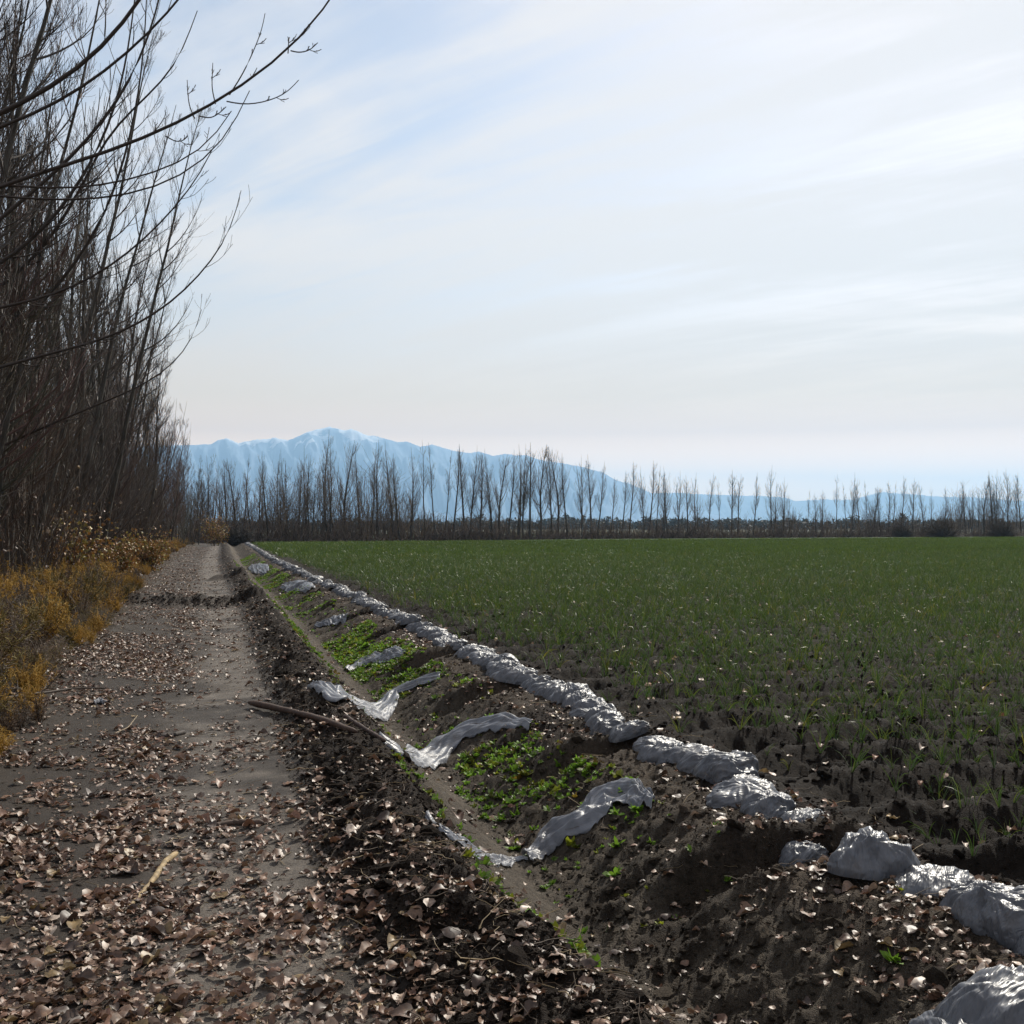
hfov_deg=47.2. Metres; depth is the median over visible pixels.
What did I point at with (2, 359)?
poplar tree
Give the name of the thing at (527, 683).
plastic bag
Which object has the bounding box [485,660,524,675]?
plastic bag
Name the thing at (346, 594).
plastic bag
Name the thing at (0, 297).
poplar tree
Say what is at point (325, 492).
poplar
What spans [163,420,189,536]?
poplar tree
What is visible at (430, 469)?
poplar
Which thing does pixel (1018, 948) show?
plastic bag
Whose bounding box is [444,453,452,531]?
poplar
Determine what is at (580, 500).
poplar
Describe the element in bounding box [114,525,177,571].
leafy shrub
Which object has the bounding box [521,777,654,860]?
plastic sheet
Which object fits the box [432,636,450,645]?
plastic bag
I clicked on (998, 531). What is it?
round bush
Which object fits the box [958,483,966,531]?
poplar
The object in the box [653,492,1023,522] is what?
hills
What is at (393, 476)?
poplar
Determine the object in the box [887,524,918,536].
round bush
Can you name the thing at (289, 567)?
plastic bag
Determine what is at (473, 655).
plastic bag
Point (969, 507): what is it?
poplar
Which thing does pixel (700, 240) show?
sky
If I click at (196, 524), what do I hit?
poplar tree
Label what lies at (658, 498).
poplar
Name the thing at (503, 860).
plastic sheet
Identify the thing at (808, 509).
poplar
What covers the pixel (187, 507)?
poplar tree
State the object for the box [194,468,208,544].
poplar tree
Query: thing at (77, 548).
leafy shrub
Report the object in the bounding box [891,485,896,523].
poplar
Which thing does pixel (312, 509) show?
poplar
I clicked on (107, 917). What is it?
stick
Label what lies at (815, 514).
poplar
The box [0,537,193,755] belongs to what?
dry grass
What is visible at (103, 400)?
poplar tree
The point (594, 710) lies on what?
plastic bag
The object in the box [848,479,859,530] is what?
poplar
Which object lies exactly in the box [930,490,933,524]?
poplar
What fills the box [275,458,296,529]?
poplar
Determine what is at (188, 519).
poplar tree
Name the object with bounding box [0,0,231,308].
poplar tree
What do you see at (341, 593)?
plastic bag
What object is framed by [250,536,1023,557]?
crop
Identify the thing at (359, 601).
plastic bag
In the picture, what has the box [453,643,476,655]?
plastic bag
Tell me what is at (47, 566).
hanging leaves
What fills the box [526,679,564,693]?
plastic bag
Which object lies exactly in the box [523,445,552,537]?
poplar
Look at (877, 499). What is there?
poplar
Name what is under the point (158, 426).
poplar tree
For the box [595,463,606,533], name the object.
poplar
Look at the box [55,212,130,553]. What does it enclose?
poplar tree
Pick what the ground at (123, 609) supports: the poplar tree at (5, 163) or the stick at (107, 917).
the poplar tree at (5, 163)
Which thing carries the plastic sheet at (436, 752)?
on the ditch
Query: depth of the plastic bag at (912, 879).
4.86 m
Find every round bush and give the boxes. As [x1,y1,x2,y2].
[217,524,258,545]
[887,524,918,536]
[920,514,967,536]
[982,517,1023,536]
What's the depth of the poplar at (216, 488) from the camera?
120.48 m
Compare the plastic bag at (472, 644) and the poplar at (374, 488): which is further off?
the poplar at (374, 488)
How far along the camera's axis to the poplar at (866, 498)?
186.45 m
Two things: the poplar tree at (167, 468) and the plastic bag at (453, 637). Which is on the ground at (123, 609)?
the poplar tree at (167, 468)
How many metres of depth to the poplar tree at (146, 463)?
72.42 m
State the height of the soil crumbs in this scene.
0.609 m
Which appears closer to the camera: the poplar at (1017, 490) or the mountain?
the poplar at (1017, 490)
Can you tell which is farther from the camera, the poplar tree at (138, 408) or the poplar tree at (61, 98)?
the poplar tree at (138, 408)
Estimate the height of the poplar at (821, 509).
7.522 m
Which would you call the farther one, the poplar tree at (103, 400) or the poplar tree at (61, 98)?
the poplar tree at (103, 400)
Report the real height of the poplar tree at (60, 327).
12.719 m
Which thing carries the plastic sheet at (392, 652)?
on the ditch
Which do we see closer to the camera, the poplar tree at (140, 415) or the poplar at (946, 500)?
the poplar tree at (140, 415)
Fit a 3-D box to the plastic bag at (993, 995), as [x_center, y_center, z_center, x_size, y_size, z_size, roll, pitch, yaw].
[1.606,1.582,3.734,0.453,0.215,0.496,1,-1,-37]
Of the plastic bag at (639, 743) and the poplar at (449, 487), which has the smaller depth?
the plastic bag at (639, 743)
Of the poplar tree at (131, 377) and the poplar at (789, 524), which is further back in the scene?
the poplar at (789, 524)
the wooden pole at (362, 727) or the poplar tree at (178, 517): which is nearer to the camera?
the wooden pole at (362, 727)
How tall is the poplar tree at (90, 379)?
12.209 m
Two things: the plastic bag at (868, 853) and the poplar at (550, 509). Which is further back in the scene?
the poplar at (550, 509)
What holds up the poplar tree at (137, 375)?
on the ground at (123, 609)
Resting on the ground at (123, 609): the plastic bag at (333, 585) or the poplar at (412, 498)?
the poplar at (412, 498)
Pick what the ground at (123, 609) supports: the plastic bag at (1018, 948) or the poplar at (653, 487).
the poplar at (653, 487)
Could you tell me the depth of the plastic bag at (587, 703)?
9.49 m
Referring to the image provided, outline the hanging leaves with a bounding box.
[0,446,175,573]
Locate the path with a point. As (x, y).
(268, 770)
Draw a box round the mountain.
[45,427,726,522]
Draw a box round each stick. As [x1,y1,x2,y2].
[104,907,128,919]
[128,851,177,908]
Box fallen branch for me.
[3,670,108,700]
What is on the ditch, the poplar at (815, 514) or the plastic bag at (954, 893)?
the plastic bag at (954, 893)
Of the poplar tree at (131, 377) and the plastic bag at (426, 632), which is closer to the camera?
the plastic bag at (426, 632)
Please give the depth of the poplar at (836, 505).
184.88 m
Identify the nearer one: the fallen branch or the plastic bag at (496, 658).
the fallen branch
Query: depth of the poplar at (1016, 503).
204.04 m
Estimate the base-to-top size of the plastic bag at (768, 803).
0.149 m
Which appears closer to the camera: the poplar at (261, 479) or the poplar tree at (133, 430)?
the poplar tree at (133, 430)
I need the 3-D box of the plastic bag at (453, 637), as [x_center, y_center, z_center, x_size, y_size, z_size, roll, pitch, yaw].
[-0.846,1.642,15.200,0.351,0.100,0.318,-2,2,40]
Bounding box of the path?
[0,543,444,1023]
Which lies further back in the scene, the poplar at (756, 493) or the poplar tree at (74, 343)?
the poplar at (756, 493)
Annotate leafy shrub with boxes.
[32,502,118,569]
[87,530,147,576]
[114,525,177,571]
[197,512,232,545]
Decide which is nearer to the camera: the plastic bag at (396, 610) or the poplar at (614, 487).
the plastic bag at (396, 610)
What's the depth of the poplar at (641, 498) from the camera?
164.58 m
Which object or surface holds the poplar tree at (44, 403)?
on the ground at (123, 609)
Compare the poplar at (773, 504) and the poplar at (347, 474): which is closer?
the poplar at (347, 474)
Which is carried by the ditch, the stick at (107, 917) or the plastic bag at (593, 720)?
the plastic bag at (593, 720)
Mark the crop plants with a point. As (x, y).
(967, 561)
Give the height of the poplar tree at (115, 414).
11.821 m
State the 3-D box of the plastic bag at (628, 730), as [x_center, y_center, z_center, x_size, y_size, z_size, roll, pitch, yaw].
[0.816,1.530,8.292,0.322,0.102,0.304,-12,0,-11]
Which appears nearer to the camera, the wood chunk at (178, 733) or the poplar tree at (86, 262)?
the wood chunk at (178, 733)
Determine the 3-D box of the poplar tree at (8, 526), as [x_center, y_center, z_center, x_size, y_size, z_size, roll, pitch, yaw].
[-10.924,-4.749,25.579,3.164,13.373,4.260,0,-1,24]
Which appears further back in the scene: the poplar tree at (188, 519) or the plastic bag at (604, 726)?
the poplar tree at (188, 519)
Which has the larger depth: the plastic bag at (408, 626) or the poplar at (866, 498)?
the poplar at (866, 498)
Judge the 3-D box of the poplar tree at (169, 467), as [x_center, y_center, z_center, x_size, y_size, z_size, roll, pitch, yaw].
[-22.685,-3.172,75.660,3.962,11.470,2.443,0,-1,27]
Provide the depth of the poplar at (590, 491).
161.08 m
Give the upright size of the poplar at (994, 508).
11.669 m
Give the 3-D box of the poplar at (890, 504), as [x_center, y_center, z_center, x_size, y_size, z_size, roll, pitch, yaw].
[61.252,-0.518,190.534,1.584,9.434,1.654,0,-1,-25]
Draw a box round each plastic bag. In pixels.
[283,565,297,570]
[308,577,320,580]
[330,583,341,587]
[331,587,346,592]
[335,588,350,594]
[338,590,347,595]
[342,591,353,596]
[352,591,366,597]
[355,598,369,603]
[362,601,375,606]
[370,604,388,610]
[373,608,387,614]
[382,608,399,617]
[389,613,410,618]
[395,614,406,621]
[400,614,421,624]
[403,623,413,630]
[408,621,432,631]
[415,625,431,632]
[418,626,447,637]
[427,631,451,640]
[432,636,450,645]
[438,634,457,639]
[444,639,467,649]
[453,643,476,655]
[457,645,487,658]
[467,651,497,661]
[472,653,494,664]
[477,648,494,652]
[481,653,519,666]
[482,655,513,669]
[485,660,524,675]
[486,661,499,667]
[489,666,537,684]
[520,675,551,688]
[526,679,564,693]
[534,682,559,699]
[548,682,596,703]
[561,690,590,707]
[568,708,590,717]
[571,697,605,709]
[584,703,616,721]
[585,709,625,729]
[590,717,622,735]
[608,719,649,742]
[632,735,683,751]
[636,739,682,765]
[667,743,718,763]
[676,749,719,773]
[693,750,759,783]
[705,776,777,808]
[712,773,774,788]
[739,789,795,819]
[776,807,824,823]
[778,840,828,866]
[827,826,920,880]
[886,863,975,899]
[908,1009,972,1023]
[933,964,1023,1023]
[938,879,993,907]
[951,883,1023,949]
[1011,935,1023,956]
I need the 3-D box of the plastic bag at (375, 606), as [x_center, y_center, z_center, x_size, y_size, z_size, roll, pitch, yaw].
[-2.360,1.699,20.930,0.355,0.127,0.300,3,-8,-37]
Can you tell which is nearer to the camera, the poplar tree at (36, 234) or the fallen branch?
the fallen branch
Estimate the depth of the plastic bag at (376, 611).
20.27 m
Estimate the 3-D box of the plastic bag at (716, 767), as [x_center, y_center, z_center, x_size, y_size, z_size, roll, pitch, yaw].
[1.281,1.496,6.947,0.334,0.166,0.441,-4,0,-23]
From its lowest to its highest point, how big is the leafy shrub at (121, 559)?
1.723 m
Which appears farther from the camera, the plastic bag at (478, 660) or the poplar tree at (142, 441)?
the poplar tree at (142, 441)
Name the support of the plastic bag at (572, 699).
on the ditch
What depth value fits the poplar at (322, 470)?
128.75 m
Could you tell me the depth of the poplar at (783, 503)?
178.36 m
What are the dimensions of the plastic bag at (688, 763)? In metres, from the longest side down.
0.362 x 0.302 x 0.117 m
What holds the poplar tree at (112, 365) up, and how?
on the ground at (123, 609)
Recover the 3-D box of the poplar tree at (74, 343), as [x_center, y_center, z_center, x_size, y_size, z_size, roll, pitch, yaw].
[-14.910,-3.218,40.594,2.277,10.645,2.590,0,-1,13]
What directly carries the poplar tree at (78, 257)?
on the ground at (123, 609)
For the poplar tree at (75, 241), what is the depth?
30.97 m
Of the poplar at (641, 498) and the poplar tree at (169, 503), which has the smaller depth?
the poplar tree at (169, 503)
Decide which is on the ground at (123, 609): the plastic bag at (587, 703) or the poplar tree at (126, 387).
the poplar tree at (126, 387)
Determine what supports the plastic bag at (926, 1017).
on the ditch
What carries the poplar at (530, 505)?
on the ground at (123, 609)
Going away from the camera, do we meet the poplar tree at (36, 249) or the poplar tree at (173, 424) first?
the poplar tree at (36, 249)
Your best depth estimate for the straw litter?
5.24 m
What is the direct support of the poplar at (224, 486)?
on the ground at (123, 609)
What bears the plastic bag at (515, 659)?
on the ditch
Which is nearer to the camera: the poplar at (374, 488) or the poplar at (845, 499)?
the poplar at (374, 488)
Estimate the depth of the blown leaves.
11.59 m
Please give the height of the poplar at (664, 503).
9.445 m
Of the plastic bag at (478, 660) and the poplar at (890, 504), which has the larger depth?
the poplar at (890, 504)
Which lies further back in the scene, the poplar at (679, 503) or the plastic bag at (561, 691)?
the poplar at (679, 503)
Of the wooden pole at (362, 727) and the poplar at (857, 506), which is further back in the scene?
the poplar at (857, 506)
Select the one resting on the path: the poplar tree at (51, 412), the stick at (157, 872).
the stick at (157, 872)
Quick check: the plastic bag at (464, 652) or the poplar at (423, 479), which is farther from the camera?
the poplar at (423, 479)
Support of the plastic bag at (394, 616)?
on the ditch
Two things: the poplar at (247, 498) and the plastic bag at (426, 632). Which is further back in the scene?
the poplar at (247, 498)
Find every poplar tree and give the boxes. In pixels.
[0,0,87,519]
[0,0,113,496]
[0,0,120,471]
[0,0,210,446]
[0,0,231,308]
[0,0,249,200]
[0,0,251,368]
[0,0,329,188]
[0,1,74,459]
[0,8,110,573]
[0,40,104,512]
[0,133,51,534]
[0,220,81,520]
[1,23,170,573]
[1,171,67,513]
[3,240,130,545]
[9,103,187,541]
[14,261,65,533]
[16,121,93,522]
[17,150,105,548]
[22,65,123,520]
[31,239,69,455]
[34,232,153,507]
[45,317,105,548]
[51,103,215,554]
[52,278,114,537]
[53,159,130,527]
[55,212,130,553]
[63,288,140,511]
[71,271,159,513]
[84,218,165,538]
[85,250,183,539]
[87,262,137,548]
[95,264,170,536]
[109,289,159,533]
[117,350,153,512]
[125,359,166,537]
[129,358,175,529]
[129,364,149,519]
[130,359,169,538]
[134,337,175,540]
[136,409,158,530]
[141,386,186,539]
[144,403,171,540]
[151,425,172,537]
[154,402,178,522]
[158,419,178,532]
[160,428,195,539]
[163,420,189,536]
[167,446,183,539]
[168,430,190,540]
[168,450,187,539]
[169,464,202,543]
[170,466,186,541]
[173,459,188,536]
[180,456,192,540]
[184,466,197,540]
[186,461,204,542]
[191,454,216,543]
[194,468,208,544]
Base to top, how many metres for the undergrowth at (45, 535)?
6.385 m
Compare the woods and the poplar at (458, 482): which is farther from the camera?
the woods
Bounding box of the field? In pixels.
[252,542,1023,886]
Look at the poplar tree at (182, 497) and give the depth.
84.67 m
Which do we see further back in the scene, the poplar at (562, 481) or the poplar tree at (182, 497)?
the poplar at (562, 481)
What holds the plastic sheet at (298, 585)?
on the ditch
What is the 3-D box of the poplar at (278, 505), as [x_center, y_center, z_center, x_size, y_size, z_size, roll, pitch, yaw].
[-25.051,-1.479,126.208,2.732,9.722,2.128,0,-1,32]
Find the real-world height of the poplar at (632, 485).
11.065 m
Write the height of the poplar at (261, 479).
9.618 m
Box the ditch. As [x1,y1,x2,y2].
[221,541,1023,1023]
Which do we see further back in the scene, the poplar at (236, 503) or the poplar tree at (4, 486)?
the poplar at (236, 503)
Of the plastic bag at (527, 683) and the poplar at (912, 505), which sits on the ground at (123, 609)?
the poplar at (912, 505)
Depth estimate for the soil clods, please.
5.02 m
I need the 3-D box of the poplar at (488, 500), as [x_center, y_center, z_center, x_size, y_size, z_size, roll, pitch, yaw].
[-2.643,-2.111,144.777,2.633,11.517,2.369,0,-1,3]
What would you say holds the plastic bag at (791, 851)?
on the ditch
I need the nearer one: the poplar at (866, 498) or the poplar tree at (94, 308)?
the poplar tree at (94, 308)
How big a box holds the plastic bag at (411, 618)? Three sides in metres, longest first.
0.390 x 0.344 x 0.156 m
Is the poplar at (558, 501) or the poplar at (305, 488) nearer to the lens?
the poplar at (305, 488)
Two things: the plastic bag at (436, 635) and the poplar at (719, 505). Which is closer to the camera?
the plastic bag at (436, 635)
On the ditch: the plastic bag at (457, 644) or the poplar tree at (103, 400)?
the plastic bag at (457, 644)
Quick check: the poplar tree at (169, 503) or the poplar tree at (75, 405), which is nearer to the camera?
the poplar tree at (75, 405)
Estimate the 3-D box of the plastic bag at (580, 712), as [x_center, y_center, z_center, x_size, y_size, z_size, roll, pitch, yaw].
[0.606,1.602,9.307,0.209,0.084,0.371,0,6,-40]
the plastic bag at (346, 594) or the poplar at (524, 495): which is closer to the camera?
the plastic bag at (346, 594)
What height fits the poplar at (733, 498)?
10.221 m
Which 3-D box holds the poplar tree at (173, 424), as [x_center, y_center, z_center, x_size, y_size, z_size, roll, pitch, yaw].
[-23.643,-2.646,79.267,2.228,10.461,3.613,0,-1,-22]
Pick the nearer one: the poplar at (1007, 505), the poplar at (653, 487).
the poplar at (653, 487)
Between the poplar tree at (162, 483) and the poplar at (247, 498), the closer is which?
the poplar tree at (162, 483)
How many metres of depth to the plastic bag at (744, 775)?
6.67 m
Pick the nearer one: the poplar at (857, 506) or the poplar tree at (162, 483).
the poplar tree at (162, 483)
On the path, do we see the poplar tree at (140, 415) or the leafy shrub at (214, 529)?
the leafy shrub at (214, 529)
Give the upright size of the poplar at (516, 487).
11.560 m
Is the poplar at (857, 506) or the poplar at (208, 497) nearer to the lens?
the poplar at (208, 497)
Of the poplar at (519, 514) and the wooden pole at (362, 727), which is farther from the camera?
the poplar at (519, 514)
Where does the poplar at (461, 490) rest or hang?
on the ground at (123, 609)
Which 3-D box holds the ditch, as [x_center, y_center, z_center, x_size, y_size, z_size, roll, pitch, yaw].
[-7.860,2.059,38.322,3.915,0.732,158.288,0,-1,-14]
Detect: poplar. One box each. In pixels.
[196,463,215,538]
[213,464,218,520]
[214,470,223,531]
[219,465,230,532]
[223,458,244,527]
[242,460,251,525]
[243,474,254,527]
[253,454,270,537]
[254,463,267,530]
[268,455,290,529]
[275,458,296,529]
[284,463,310,523]
[294,456,314,532]
[300,460,323,539]
[313,448,340,537]
[315,438,333,529]
[319,450,335,530]
[332,441,359,536]
[351,463,365,526]
[369,444,381,532]
[369,447,383,534]
[379,450,399,534]
[385,458,400,539]
[402,452,423,537]
[416,444,430,535]
[427,444,435,533]
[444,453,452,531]
[450,450,467,528]
[452,447,470,530]
[463,453,494,527]
[463,454,479,525]
[480,460,498,538]
[490,456,511,528]
[506,452,530,537]
[506,453,522,538]
[514,452,534,538]
[523,443,539,537]
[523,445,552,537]
[542,446,557,531]
[543,450,569,533]
[554,459,568,534]
[573,464,588,535]
[583,461,597,532]
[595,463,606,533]
[609,477,619,532]
[621,472,630,530]
[628,461,640,534]
[635,466,648,530]
[648,465,658,530]
[655,469,661,534]
[656,474,673,532]
[658,479,668,536]
[673,478,685,536]
[683,481,690,531]
[688,479,704,532]
[704,475,715,526]
[714,485,720,529]
[727,476,738,535]
[734,477,743,525]
[752,477,760,534]
[764,472,782,534]
[778,483,789,532]
[786,500,795,530]
[806,491,810,531]
[812,496,818,536]
[818,495,825,525]
[833,480,839,530]
[841,488,847,536]
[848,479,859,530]
[852,485,859,530]
[863,481,868,526]
[867,488,882,532]
[873,487,880,535]
[885,483,893,527]
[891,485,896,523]
[900,478,909,524]
[907,482,917,529]
[917,481,925,527]
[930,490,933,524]
[943,489,949,518]
[955,491,966,525]
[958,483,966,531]
[965,493,976,532]
[974,480,990,531]
[985,477,996,524]
[988,474,1001,525]
[1002,473,1012,523]
[1012,475,1021,533]
[1013,475,1018,527]
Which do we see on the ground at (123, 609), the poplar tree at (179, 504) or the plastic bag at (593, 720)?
the poplar tree at (179, 504)
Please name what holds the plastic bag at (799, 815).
on the ditch
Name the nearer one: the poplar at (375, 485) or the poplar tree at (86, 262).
the poplar tree at (86, 262)
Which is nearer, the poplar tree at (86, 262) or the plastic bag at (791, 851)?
the plastic bag at (791, 851)
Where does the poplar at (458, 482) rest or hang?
on the ground at (123, 609)
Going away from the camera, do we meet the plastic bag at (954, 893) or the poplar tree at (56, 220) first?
the plastic bag at (954, 893)
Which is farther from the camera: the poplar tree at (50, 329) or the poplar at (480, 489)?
the poplar at (480, 489)
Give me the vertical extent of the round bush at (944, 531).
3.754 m
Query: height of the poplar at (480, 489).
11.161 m
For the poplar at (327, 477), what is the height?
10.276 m
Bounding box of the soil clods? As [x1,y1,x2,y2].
[0,568,1023,1023]
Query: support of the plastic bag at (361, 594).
on the ditch
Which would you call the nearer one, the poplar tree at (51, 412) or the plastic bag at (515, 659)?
the plastic bag at (515, 659)
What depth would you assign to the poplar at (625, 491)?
163.60 m
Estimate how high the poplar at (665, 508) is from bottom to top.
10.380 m
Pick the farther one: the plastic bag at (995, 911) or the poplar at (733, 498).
the poplar at (733, 498)
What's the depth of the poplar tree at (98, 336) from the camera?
45.73 m
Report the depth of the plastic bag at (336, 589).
26.70 m
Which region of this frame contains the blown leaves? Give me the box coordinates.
[279,556,1023,847]
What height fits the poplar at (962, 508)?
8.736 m
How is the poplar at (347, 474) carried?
on the ground at (123, 609)
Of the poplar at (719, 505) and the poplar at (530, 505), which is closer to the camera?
the poplar at (530, 505)
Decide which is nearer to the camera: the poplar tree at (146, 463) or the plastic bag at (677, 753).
the plastic bag at (677, 753)
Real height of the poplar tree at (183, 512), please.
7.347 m
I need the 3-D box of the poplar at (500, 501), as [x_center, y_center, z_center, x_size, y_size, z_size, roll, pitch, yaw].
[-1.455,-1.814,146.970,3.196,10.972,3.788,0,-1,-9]
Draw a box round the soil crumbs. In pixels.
[252,623,1023,1023]
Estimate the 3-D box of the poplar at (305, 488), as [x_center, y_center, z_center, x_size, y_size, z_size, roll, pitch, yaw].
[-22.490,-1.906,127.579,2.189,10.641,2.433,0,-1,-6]
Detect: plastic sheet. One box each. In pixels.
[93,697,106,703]
[248,563,268,574]
[279,580,314,592]
[307,672,439,721]
[314,613,347,627]
[344,645,405,669]
[379,712,532,769]
[425,810,527,866]
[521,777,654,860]
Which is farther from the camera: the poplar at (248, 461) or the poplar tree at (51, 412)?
the poplar at (248, 461)
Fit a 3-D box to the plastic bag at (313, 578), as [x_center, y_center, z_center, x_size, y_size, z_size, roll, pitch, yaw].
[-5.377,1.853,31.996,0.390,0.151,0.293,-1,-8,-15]
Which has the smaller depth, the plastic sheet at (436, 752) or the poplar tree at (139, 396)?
the plastic sheet at (436, 752)
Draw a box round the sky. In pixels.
[0,0,1023,500]
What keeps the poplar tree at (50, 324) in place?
on the ground at (123, 609)
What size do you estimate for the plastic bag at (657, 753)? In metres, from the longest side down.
0.388 x 0.339 x 0.145 m
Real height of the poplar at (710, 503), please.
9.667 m
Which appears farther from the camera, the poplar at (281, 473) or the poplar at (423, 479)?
the poplar at (423, 479)
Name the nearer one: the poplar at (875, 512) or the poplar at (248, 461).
the poplar at (248, 461)
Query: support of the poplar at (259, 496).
on the ground at (123, 609)
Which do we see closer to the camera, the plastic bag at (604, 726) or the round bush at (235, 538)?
the plastic bag at (604, 726)
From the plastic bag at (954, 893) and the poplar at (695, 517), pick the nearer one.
the plastic bag at (954, 893)
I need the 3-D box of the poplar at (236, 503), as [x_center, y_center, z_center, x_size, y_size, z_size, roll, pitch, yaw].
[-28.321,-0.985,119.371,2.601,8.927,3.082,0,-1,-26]
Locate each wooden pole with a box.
[248,700,357,732]
[343,714,385,742]
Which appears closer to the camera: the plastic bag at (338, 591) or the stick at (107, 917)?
the stick at (107, 917)
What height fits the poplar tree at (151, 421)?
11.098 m
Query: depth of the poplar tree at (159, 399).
58.41 m
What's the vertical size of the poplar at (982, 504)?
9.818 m
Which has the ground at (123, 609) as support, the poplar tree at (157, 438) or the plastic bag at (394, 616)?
the poplar tree at (157, 438)
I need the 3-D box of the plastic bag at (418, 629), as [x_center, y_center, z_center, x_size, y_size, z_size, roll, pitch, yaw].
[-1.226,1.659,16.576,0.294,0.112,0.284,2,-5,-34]
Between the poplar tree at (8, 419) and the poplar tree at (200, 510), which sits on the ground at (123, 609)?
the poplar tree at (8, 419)
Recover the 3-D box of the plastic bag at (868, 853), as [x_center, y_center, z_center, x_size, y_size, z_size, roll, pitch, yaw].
[1.599,1.494,5.168,0.420,0.201,0.440,5,-8,12]
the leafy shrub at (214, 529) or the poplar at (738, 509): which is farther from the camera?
the poplar at (738, 509)
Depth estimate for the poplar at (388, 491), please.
135.90 m
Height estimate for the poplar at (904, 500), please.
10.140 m
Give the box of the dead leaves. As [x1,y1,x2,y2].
[0,545,1021,1023]
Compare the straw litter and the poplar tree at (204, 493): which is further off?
the poplar tree at (204, 493)
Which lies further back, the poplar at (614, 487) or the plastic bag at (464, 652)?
the poplar at (614, 487)
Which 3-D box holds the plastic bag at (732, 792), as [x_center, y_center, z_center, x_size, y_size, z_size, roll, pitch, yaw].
[1.278,1.552,6.413,0.445,0.143,0.434,-2,7,-10]
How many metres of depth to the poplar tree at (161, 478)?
71.26 m
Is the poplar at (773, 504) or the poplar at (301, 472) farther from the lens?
the poplar at (773, 504)
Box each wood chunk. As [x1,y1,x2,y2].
[160,730,185,737]
[217,819,264,825]
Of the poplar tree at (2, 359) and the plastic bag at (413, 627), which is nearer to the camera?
the plastic bag at (413, 627)
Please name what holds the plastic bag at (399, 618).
on the ditch
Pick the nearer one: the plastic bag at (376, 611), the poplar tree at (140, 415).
the plastic bag at (376, 611)
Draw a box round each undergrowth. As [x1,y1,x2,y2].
[0,349,184,579]
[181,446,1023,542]
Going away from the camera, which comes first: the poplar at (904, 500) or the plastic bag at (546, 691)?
the plastic bag at (546, 691)
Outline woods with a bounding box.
[213,513,1023,529]
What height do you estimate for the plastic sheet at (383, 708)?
0.582 m
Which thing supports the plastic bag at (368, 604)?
on the ditch
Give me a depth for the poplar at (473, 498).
145.60 m
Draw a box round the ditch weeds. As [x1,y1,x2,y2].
[233,553,903,970]
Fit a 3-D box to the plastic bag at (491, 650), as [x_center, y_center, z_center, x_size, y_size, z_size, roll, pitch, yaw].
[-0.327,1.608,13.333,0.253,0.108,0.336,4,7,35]
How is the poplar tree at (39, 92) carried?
on the ground at (123, 609)
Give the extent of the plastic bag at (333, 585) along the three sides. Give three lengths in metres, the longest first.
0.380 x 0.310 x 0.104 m
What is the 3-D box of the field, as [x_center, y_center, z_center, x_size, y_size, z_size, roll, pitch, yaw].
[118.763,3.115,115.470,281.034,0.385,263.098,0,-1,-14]
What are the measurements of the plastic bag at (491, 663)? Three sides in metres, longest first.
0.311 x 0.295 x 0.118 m
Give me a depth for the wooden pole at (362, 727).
8.23 m
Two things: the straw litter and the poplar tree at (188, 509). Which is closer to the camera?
the straw litter
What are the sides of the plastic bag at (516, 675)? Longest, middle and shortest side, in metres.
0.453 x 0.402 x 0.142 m
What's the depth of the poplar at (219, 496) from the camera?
117.31 m
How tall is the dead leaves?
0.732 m
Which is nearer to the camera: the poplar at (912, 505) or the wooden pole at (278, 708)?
the wooden pole at (278, 708)
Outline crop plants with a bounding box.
[286,549,1023,855]
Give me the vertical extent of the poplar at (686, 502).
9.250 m
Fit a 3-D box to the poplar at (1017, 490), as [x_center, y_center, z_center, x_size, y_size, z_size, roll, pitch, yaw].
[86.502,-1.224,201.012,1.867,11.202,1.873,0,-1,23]
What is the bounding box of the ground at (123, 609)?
[0,527,1023,737]
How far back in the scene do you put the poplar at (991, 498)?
200.30 m
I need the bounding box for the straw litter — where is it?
[0,585,1018,1023]
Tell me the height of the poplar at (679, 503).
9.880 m
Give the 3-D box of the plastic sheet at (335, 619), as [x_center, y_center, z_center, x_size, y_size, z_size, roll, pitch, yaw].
[-3.203,1.963,21.198,0.408,0.350,1.361,0,-1,-31]
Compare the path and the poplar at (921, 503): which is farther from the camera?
the poplar at (921, 503)
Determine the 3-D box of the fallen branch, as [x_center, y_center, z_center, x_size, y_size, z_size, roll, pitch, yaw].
[-4.241,1.529,10.422,0.324,0.272,1.636,0,-1,19]
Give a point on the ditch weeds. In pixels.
(387, 667)
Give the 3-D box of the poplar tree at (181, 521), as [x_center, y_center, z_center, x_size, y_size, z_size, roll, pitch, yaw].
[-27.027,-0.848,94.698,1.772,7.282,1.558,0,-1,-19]
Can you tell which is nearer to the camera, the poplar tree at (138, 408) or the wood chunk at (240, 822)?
the wood chunk at (240, 822)
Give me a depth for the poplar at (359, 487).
133.87 m

